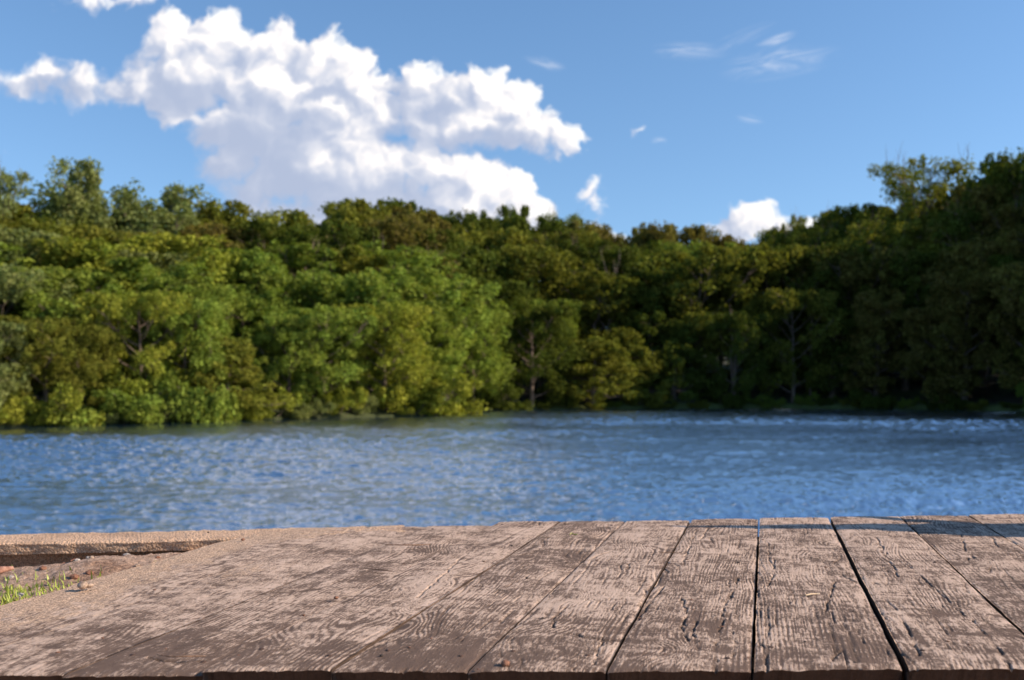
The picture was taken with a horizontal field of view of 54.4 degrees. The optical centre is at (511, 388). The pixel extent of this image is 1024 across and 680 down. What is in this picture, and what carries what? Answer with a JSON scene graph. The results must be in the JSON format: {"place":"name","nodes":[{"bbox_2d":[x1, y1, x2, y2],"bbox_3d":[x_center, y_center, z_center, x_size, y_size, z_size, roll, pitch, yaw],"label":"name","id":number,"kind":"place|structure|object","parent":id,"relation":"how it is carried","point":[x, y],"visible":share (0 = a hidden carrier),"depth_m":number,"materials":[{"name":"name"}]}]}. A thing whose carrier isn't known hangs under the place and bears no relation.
{"place":"outdoors","nodes":[
{"label":"outdoors","id":0,"kind":"place"},
{"bbox_2d":[0,564,110,604],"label":"grass","id":1,"kind":"structure","parent":0,"point":[7,589],"depth_m":2.47,"materials":[{"name":"green plant"}]},
{"bbox_2d":[0,408,1023,536],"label":"water","id":2,"kind":"structure","parent":0,"point":[490,467],"depth_m":24.86,"materials":[{"name":"blue liquid"}]},
{"bbox_2d":[0,349,1023,426],"bbox_3d":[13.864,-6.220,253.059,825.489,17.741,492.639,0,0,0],"label":"hillside","id":3,"kind":"structure","parent":0,"point":[993,392],"depth_m":103.33,"materials":[{"name":"green plant"}]},
{"bbox_2d":[0,158,33,219],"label":"broadleaf tree","id":4,"kind":"object","parent":3,"relation":"on","point":[9,182],"visible":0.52,"depth_m":71.72,"materials":[{"name":"green plant"}]},
{"bbox_2d":[0,321,41,397],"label":"broadleaf tree","id":5,"kind":"object","parent":3,"relation":"on","point":[7,329],"visible":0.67,"depth_m":53.08,"materials":[{"name":"green plant"}]},
{"bbox_2d":[0,213,59,268],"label":"broadleaf tree","id":6,"kind":"object","parent":3,"relation":"on","point":[30,224],"visible":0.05,"depth_m":68.52,"materials":[{"name":"green plant"}]},
{"bbox_2d":[0,224,68,354],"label":"broadleaf tree","id":7,"kind":"object","parent":3,"relation":"on","point":[11,237],"visible":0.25,"depth_m":63.66,"materials":[{"name":"green plant"}]},
{"bbox_2d":[0,263,85,389],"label":"broadleaf tree","id":8,"kind":"object","parent":3,"relation":"on","point":[7,280],"visible":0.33,"depth_m":56.14,"materials":[{"name":"green plant"}]},
{"bbox_2d":[0,315,104,405],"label":"broadleaf tree","id":9,"kind":"object","parent":3,"relation":"on","point":[36,327],"visible":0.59,"depth_m":54.46,"materials":[{"name":"green plant"}]},
{"bbox_2d":[0,382,105,425],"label":"shrub","id":10,"kind":"object","parent":3,"relation":"on","point":[62,397],"visible":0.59,"depth_m":53.24,"materials":[{"name":"green plant"}]},
{"bbox_2d":[3,215,112,244],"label":"broadleaf tree","id":11,"kind":"object","parent":3,"relation":"on","point":[69,231],"visible":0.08,"depth_m":72.03,"materials":[{"name":"green plant"}]},
{"bbox_2d":[0,265,131,400],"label":"broadleaf tree","id":12,"kind":"object","parent":3,"relation":"on","point":[61,305],"visible":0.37,"depth_m":58.99,"materials":[{"name":"green plant"}]},
{"bbox_2d":[26,156,125,239],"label":"broadleaf tree","id":13,"kind":"object","parent":3,"relation":"on","point":[82,195],"visible":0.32,"depth_m":75.92,"materials":[{"name":"green plant"}]},
{"bbox_2d":[8,266,149,383],"bbox_3d":[-26.990,-3.498,64.246,9.670,8.589,9.154,0,0,-12],"label":"broadleaf tree","id":14,"kind":"object","parent":3,"relation":"on","point":[90,269],"visible":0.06,"depth_m":62.67,"materials":[{"name":"green plant"}]},
{"bbox_2d":[0,235,160,382],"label":"broadleaf tree","id":15,"kind":"object","parent":3,"relation":"on","point":[95,253],"visible":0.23,"depth_m":63.97,"materials":[{"name":"green plant"}]},
{"bbox_2d":[35,324,128,406],"bbox_3d":[-24.656,-0.986,56.950,4.882,5.401,5.299,0,0,-8],"label":"broadleaf tree","id":16,"kind":"object","parent":3,"relation":"on","point":[98,333],"visible":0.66,"depth_m":55.78,"materials":[{"name":"green plant"}]},
{"bbox_2d":[36,377,179,425],"bbox_3d":[-22.784,0.719,56.970,8.617,3.262,5.975,0,0,-34],"label":"shrub","id":17,"kind":"object","parent":3,"relation":"on","point":[145,407],"visible":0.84,"depth_m":55.74,"materials":[{"name":"green plant"}]},
{"bbox_2d":[76,248,206,381],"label":"broadleaf tree","id":18,"kind":"object","parent":3,"relation":"on","point":[169,256],"visible":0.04,"depth_m":68.84,"materials":[{"name":"green plant"}]},
{"bbox_2d":[72,288,216,398],"bbox_3d":[-22.373,-2.082,59.523,7.862,7.478,8.017,0,0,22],"label":"broadleaf tree","id":19,"kind":"object","parent":3,"relation":"on","point":[107,309],"visible":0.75,"depth_m":58.30,"materials":[{"name":"green plant"}]},
{"bbox_2d":[89,257,218,389],"bbox_3d":[-23.103,-3.707,65.122,8.544,9.416,9.075,0,0,31],"label":"broadleaf tree","id":20,"kind":"object","parent":3,"relation":"on","point":[170,279],"visible":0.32,"depth_m":63.22,"materials":[{"name":"green plant"}]},
{"bbox_2d":[104,178,214,242],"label":"broadleaf tree","id":21,"kind":"object","parent":3,"relation":"on","point":[143,219],"visible":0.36,"depth_m":79.72,"materials":[{"name":"green plant"}]},
{"bbox_2d":[110,230,242,362],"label":"broadleaf tree","id":22,"kind":"object","parent":3,"relation":"on","point":[163,243],"visible":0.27,"depth_m":70.78,"materials":[{"name":"green plant"}]},
{"bbox_2d":[128,297,234,390],"bbox_3d":[-20.597,-1.973,62.039,6.721,7.183,6.193,0,0,-17],"label":"broadleaf tree","id":23,"kind":"object","parent":3,"relation":"on","point":[211,312],"visible":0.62,"depth_m":60.81,"materials":[{"name":"green plant"}]},
{"bbox_2d":[143,359,243,422],"bbox_3d":[-19.196,0.449,60.159,6.326,4.771,5.248,0,0,30],"label":"shrub","id":24,"kind":"object","parent":3,"relation":"on","point":[193,401],"visible":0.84,"depth_m":58.59,"materials":[{"name":"green plant"}]},
{"bbox_2d":[150,282,254,388],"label":"broadleaf tree","id":25,"kind":"object","parent":3,"relation":"on","point":[223,293],"visible":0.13,"depth_m":67.15,"materials":[{"name":"green plant"}]},
{"bbox_2d":[180,221,276,370],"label":"broadleaf tree","id":26,"kind":"object","parent":3,"relation":"on","point":[214,230],"visible":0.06,"depth_m":80.96,"materials":[{"name":"green plant"}]},
{"bbox_2d":[182,337,299,418],"bbox_3d":[-17.887,-0.604,63.431,7.858,5.432,6.853,0,0,-43],"label":"broadleaf tree","id":27,"kind":"object","parent":3,"relation":"on","point":[240,355],"visible":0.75,"depth_m":62.27,"materials":[{"name":"green plant"}]},
{"bbox_2d":[192,196,292,237],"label":"broadleaf tree","id":28,"kind":"object","parent":3,"relation":"on","point":[225,217],"visible":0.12,"depth_m":88.22,"materials":[{"name":"green plant"}]},
{"bbox_2d":[194,247,309,390],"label":"broadleaf tree","id":29,"kind":"object","parent":3,"relation":"on","point":[260,268],"visible":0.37,"depth_m":73.82,"materials":[{"name":"green plant"}]},
{"bbox_2d":[219,284,286,388],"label":"broadleaf tree","id":30,"kind":"object","parent":3,"relation":"on","point":[261,308],"visible":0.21,"depth_m":71.33,"materials":[{"name":"green plant"}]},
{"bbox_2d":[231,382,301,419],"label":"shrub","id":31,"kind":"object","parent":3,"relation":"on","point":[296,396],"visible":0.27,"depth_m":65.12,"materials":[{"name":"green plant"}]},
{"bbox_2d":[225,218,319,365],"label":"broadleaf tree","id":32,"kind":"object","parent":3,"relation":"on","point":[290,235],"visible":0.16,"depth_m":81.93,"materials":[{"name":"green plant"}]},
{"bbox_2d":[240,315,336,404],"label":"broadleaf tree","id":33,"kind":"object","parent":3,"relation":"on","point":[287,358],"visible":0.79,"depth_m":67.89,"materials":[{"name":"green plant"}]},
{"bbox_2d":[237,235,372,381],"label":"broadleaf tree","id":34,"kind":"object","parent":3,"relation":"on","point":[304,249],"visible":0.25,"depth_m":80.09,"materials":[{"name":"green plant"}]},
{"bbox_2d":[249,203,388,256],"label":"broadleaf tree","id":35,"kind":"object","parent":3,"relation":"on","point":[295,216],"visible":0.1,"depth_m":92.71,"materials":[{"name":"green plant"}]},
{"bbox_2d":[262,303,379,401],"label":"broadleaf tree","id":36,"kind":"object","parent":3,"relation":"on","point":[327,369],"visible":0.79,"depth_m":68.80,"materials":[{"name":"green plant"}]},
{"bbox_2d":[270,218,384,274],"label":"broadleaf tree","id":37,"kind":"object","parent":3,"relation":"on","point":[352,235],"visible":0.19,"depth_m":87.12,"materials":[{"name":"green plant"}]},
{"bbox_2d":[286,277,368,391],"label":"broadleaf tree","id":38,"kind":"object","parent":3,"relation":"on","point":[346,300],"visible":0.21,"depth_m":75.18,"materials":[{"name":"green plant"}]},
{"bbox_2d":[316,376,368,415],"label":"shrub","id":39,"kind":"object","parent":3,"relation":"on","point":[359,394],"visible":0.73,"depth_m":69.48,"materials":[{"name":"green plant"}]},
{"bbox_2d":[299,244,398,382],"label":"broadleaf tree","id":40,"kind":"object","parent":3,"relation":"on","point":[374,262],"visible":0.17,"depth_m":82.01,"materials":[{"name":"green plant"}]},
{"bbox_2d":[289,269,419,387],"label":"broadleaf tree","id":41,"kind":"object","parent":3,"relation":"on","point":[376,293],"visible":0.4,"depth_m":75.36,"materials":[{"name":"green plant"}]},
{"bbox_2d":[323,198,426,277],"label":"broadleaf tree","id":42,"kind":"object","parent":3,"relation":"on","point":[361,206],"visible":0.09,"depth_m":96.81,"materials":[{"name":"green plant"}]},
{"bbox_2d":[319,300,440,409],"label":"broadleaf tree","id":43,"kind":"object","parent":3,"relation":"on","point":[410,358],"visible":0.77,"depth_m":72.28,"materials":[{"name":"green plant"}]},
{"bbox_2d":[323,211,459,299],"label":"broadleaf tree","id":44,"kind":"object","parent":3,"relation":"on","point":[389,227],"visible":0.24,"depth_m":91.07,"materials":[{"name":"green plant"}]},
{"bbox_2d":[326,233,480,377],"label":"broadleaf tree","id":45,"kind":"object","parent":3,"relation":"on","point":[394,259],"visible":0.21,"depth_m":84.78,"materials":[{"name":"green plant"}]},
{"bbox_2d":[375,203,455,268],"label":"broadleaf tree","id":46,"kind":"object","parent":3,"relation":"on","point":[432,217],"visible":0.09,"depth_m":101.36,"materials":[{"name":"green plant"}]},
{"bbox_2d":[371,367,487,415],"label":"shrub","id":47,"kind":"object","parent":3,"relation":"on","point":[434,393],"visible":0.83,"depth_m":74.01,"materials":[{"name":"green plant"}]},
{"bbox_2d":[393,315,468,399],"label":"broadleaf tree","id":48,"kind":"object","parent":3,"relation":"on","point":[438,326],"visible":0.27,"depth_m":78.32,"materials":[{"name":"green plant"}]},
{"bbox_2d":[362,264,507,384],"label":"broadleaf tree","id":49,"kind":"object","parent":3,"relation":"on","point":[441,297],"visible":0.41,"depth_m":81.09,"materials":[{"name":"green plant"}]},
{"bbox_2d":[389,227,502,326],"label":"broadleaf tree","id":50,"kind":"object","parent":3,"relation":"on","point":[465,258],"visible":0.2,"depth_m":96.48,"materials":[{"name":"green plant"}]},
{"bbox_2d":[434,208,504,368],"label":"broadleaf tree","id":51,"kind":"object","parent":3,"relation":"on","point":[486,223],"visible":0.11,"depth_m":117.60,"materials":[{"name":"green plant"}]},
{"bbox_2d":[430,308,516,400],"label":"broadleaf tree","id":52,"kind":"object","parent":3,"relation":"on","point":[491,364],"visible":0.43,"depth_m":91.65,"materials":[{"name":"green plant"}]},
{"bbox_2d":[444,277,536,388],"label":"broadleaf tree","id":53,"kind":"object","parent":3,"relation":"on","point":[511,286],"visible":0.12,"depth_m":98.60,"materials":[{"name":"green plant"}]},
{"bbox_2d":[443,245,541,379],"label":"broadleaf tree","id":54,"kind":"object","parent":3,"relation":"on","point":[502,271],"visible":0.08,"depth_m":107.20,"materials":[{"name":"green plant"}]},
{"bbox_2d":[453,381,534,409],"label":"shrub","id":55,"kind":"object","parent":3,"relation":"on","point":[504,404],"visible":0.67,"depth_m":93.37,"materials":[{"name":"green plant"}]},
{"bbox_2d":[451,222,537,356],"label":"broadleaf tree","id":56,"kind":"object","parent":3,"relation":"on","point":[491,238],"visible":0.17,"depth_m":113.20,"materials":[{"name":"green plant"}]},
{"bbox_2d":[490,214,573,294],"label":"broadleaf tree","id":57,"kind":"object","parent":3,"relation":"on","point":[553,225],"visible":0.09,"depth_m":123.52,"materials":[{"name":"green plant"}]},
{"bbox_2d":[482,303,587,407],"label":"broadleaf tree","id":58,"kind":"object","parent":3,"relation":"on","point":[541,319],"visible":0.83,"depth_m":96.54,"materials":[{"name":"green plant"}]},
{"bbox_2d":[481,243,595,379],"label":"broadleaf tree","id":59,"kind":"object","parent":3,"relation":"on","point":[525,258],"visible":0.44,"depth_m":107.97,"materials":[{"name":"green plant"}]},
{"bbox_2d":[510,297,582,390],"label":"broadleaf tree","id":60,"kind":"object","parent":3,"relation":"on","point":[537,302],"visible":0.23,"depth_m":103.98,"materials":[{"name":"green plant"}]},
{"bbox_2d":[504,228,618,366],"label":"broadleaf tree","id":61,"kind":"object","parent":3,"relation":"on","point":[588,238],"visible":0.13,"depth_m":115.04,"materials":[{"name":"green plant"}]},
{"bbox_2d":[529,231,615,379],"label":"broadleaf tree","id":62,"kind":"object","parent":3,"relation":"on","point":[603,244],"visible":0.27,"depth_m":112.70,"materials":[{"name":"green plant"}]},
{"bbox_2d":[534,218,612,336],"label":"broadleaf tree","id":63,"kind":"object","parent":3,"relation":"on","point":[602,231],"visible":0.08,"depth_m":126.23,"materials":[{"name":"green plant"}]},
{"bbox_2d":[525,335,642,408],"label":"broadleaf tree","id":64,"kind":"object","parent":3,"relation":"on","point":[609,368],"visible":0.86,"depth_m":98.90,"materials":[{"name":"green plant"}]},
{"bbox_2d":[544,269,643,363],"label":"broadleaf tree","id":65,"kind":"object","parent":3,"relation":"on","point":[594,307],"visible":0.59,"depth_m":106.97,"materials":[{"name":"green plant"}]},
{"bbox_2d":[578,244,665,368],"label":"broadleaf tree","id":66,"kind":"object","parent":3,"relation":"on","point":[625,257],"visible":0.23,"depth_m":113.67,"materials":[{"name":"green plant"}]},
{"bbox_2d":[577,327,683,402],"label":"broadleaf tree","id":67,"kind":"object","parent":3,"relation":"on","point":[629,341],"visible":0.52,"depth_m":103.53,"materials":[{"name":"green plant"}]},
{"bbox_2d":[603,231,676,250],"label":"broadleaf tree","id":68,"kind":"object","parent":3,"relation":"on","point":[637,240],"visible":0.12,"depth_m":128.14,"materials":[{"name":"green plant"}]},
{"bbox_2d":[616,386,668,408],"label":"shrub","id":69,"kind":"object","parent":3,"relation":"on","point":[652,400],"visible":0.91,"depth_m":102.36,"materials":[{"name":"green plant"}]},
{"bbox_2d":[600,259,694,391],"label":"broadleaf tree","id":70,"kind":"object","parent":3,"relation":"on","point":[649,302],"visible":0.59,"depth_m":107.73,"materials":[{"name":"green plant"}]},
{"bbox_2d":[619,219,723,249],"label":"broadleaf tree","id":71,"kind":"object","parent":3,"relation":"on","point":[690,233],"visible":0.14,"depth_m":129.29,"materials":[{"name":"green plant"}]},
{"bbox_2d":[631,318,725,401],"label":"broadleaf tree","id":72,"kind":"object","parent":3,"relation":"on","point":[678,353],"visible":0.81,"depth_m":105.68,"materials":[{"name":"green plant"}]},
{"bbox_2d":[656,238,737,370],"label":"broadleaf tree","id":73,"kind":"object","parent":3,"relation":"on","point":[676,246],"visible":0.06,"depth_m":117.44,"materials":[{"name":"green plant"}]},
{"bbox_2d":[634,240,768,392],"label":"broadleaf tree","id":74,"kind":"object","parent":3,"relation":"on","point":[709,285],"visible":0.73,"depth_m":108.37,"materials":[{"name":"green plant"}]},
{"bbox_2d":[689,310,782,401],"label":"broadleaf tree","id":75,"kind":"object","parent":3,"relation":"on","point":[750,362],"visible":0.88,"depth_m":105.60,"materials":[{"name":"green plant"}]},
{"bbox_2d":[709,242,840,389],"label":"broadleaf tree","id":76,"kind":"object","parent":3,"relation":"on","point":[797,253],"visible":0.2,"depth_m":111.13,"materials":[{"name":"green plant"}]},
{"bbox_2d":[742,287,848,402],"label":"broadleaf tree","id":77,"kind":"object","parent":3,"relation":"on","point":[776,299],"visible":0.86,"depth_m":106.46,"materials":[{"name":"green plant"}]},
{"bbox_2d":[745,242,867,387],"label":"broadleaf tree","id":78,"kind":"object","parent":3,"relation":"on","point":[835,285],"visible":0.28,"depth_m":110.54,"materials":[{"name":"green plant"}]},
{"bbox_2d":[764,221,857,327],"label":"broadleaf tree","id":79,"kind":"object","parent":3,"relation":"on","point":[785,238],"visible":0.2,"depth_m":119.81,"materials":[{"name":"green plant"}]},
{"bbox_2d":[786,303,876,398],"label":"broadleaf tree","id":80,"kind":"object","parent":3,"relation":"on","point":[841,345],"visible":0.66,"depth_m":106.43,"materials":[{"name":"green plant"}]},
{"bbox_2d":[806,205,864,239],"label":"broadleaf tree","id":81,"kind":"object","parent":3,"relation":"on","point":[831,219],"visible":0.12,"depth_m":126.77,"materials":[{"name":"green plant"}]},
{"bbox_2d":[792,244,927,389],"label":"broadleaf tree","id":82,"kind":"object","parent":3,"relation":"on","point":[847,279],"visible":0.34,"depth_m":108.27,"materials":[{"name":"green plant"}]},
{"bbox_2d":[832,202,897,342],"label":"broadleaf tree","id":83,"kind":"object","parent":3,"relation":"on","point":[851,215],"visible":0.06,"depth_m":126.66,"materials":[{"name":"green plant"}]},
{"bbox_2d":[837,289,914,400],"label":"broadleaf tree","id":84,"kind":"object","parent":3,"relation":"on","point":[871,308],"visible":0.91,"depth_m":103.06,"materials":[{"name":"green plant"}]},
{"bbox_2d":[829,207,929,297],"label":"broadleaf tree","id":85,"kind":"object","parent":3,"relation":"on","point":[903,227],"visible":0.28,"depth_m":114.45,"materials":[{"name":"green plant"}]},
{"bbox_2d":[846,220,918,354],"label":"broadleaf tree","id":86,"kind":"object","parent":3,"relation":"on","point":[886,230],"visible":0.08,"depth_m":119.37,"materials":[{"name":"green plant"}]},
{"bbox_2d":[837,248,956,395],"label":"broadleaf tree","id":87,"kind":"object","parent":3,"relation":"on","point":[916,262],"visible":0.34,"depth_m":105.87,"materials":[{"name":"green plant"}]},
{"bbox_2d":[854,197,942,238],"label":"broadleaf tree","id":88,"kind":"object","parent":3,"relation":"on","point":[866,215],"visible":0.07,"depth_m":124.61,"materials":[{"name":"green plant"}]},
{"bbox_2d":[867,142,979,247],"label":"broadleaf tree","id":89,"kind":"object","parent":3,"relation":"on","point":[905,191],"visible":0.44,"depth_m":117.23,"materials":[{"name":"green plant"}]},
{"bbox_2d":[892,305,991,402],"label":"broadleaf tree","id":90,"kind":"object","parent":3,"relation":"on","point":[923,317],"visible":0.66,"depth_m":97.87,"materials":[{"name":"green plant"}]},
{"bbox_2d":[912,238,1023,395],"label":"broadleaf tree","id":91,"kind":"object","parent":3,"relation":"on","point":[969,255],"visible":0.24,"depth_m":102.50,"materials":[{"name":"green plant"}]},
{"bbox_2d":[921,180,1023,367],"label":"broadleaf tree","id":92,"kind":"object","parent":3,"relation":"on","point":[989,192],"visible":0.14,"depth_m":107.90,"materials":[{"name":"green plant"}]},
{"bbox_2d":[928,187,1023,374],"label":"broadleaf tree","id":93,"kind":"object","parent":3,"relation":"on","point":[952,226],"visible":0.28,"depth_m":107.11,"materials":[{"name":"green plant"}]},
{"bbox_2d":[947,147,1023,260],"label":"broadleaf tree","id":94,"kind":"object","parent":3,"relation":"on","point":[1005,170],"visible":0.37,"depth_m":107.15,"materials":[{"name":"green plant"}]},
{"bbox_2d":[966,193,1023,368],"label":"broadleaf tree","id":95,"kind":"object","parent":3,"relation":"on","point":[1005,209],"visible":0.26,"depth_m":104.52,"materials":[{"name":"green plant"}]},
{"bbox_2d":[980,261,1023,389],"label":"broadleaf tree","id":96,"kind":"object","parent":3,"relation":"on","point":[1013,274],"visible":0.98,"depth_m":92.59,"materials":[{"name":"green plant"}]},
{"bbox_2d":[986,252,1023,374],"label":"broadleaf tree","id":97,"kind":"object","parent":3,"relation":"on","point":[998,260],"visible":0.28,"depth_m":97.04,"materials":[{"name":"green plant"}]},
{"bbox_2d":[993,228,1023,327],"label":"broadleaf tree","id":98,"kind":"object","parent":3,"relation":"on","point":[1009,239],"visible":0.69,"depth_m":97.49,"materials":[{"name":"green plant"}]},
{"bbox_2d":[0,0,1023,245],"label":"sky","id":99,"kind":"structure","parent":0,"point":[736,117],"materials":[{"name":"blue"}]},
{"label":"lake water","id":100,"kind":"structure","parent":0,"visible":0},
{"bbox_2d":[0,550,190,567],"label":"retaining wall","id":101,"kind":"structure","parent":100,"relation":"on","point":[22,560],"depth_m":3.02,"materials":[{"name":"wood"}]},
{"bbox_2d":[0,525,405,554],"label":"concrete kerb","id":102,"kind":"structure","parent":101,"relation":"on","point":[53,543],"depth_m":2.98,"materials":[{"name":"beige concrete"}]},
{"bbox_2d":[0,514,1023,679],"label":"wooden deck","id":103,"kind":"structure","parent":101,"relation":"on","point":[591,592],"depth_m":2.03,"materials":[{"name":"brown wood"}]},
{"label":"shore ground","id":104,"kind":"structure","parent":0,"visible":0},
{"bbox_2d":[0,550,191,604],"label":"soil","id":105,"kind":"structure","parent":104,"relation":"on","point":[113,564],"depth_m":2.67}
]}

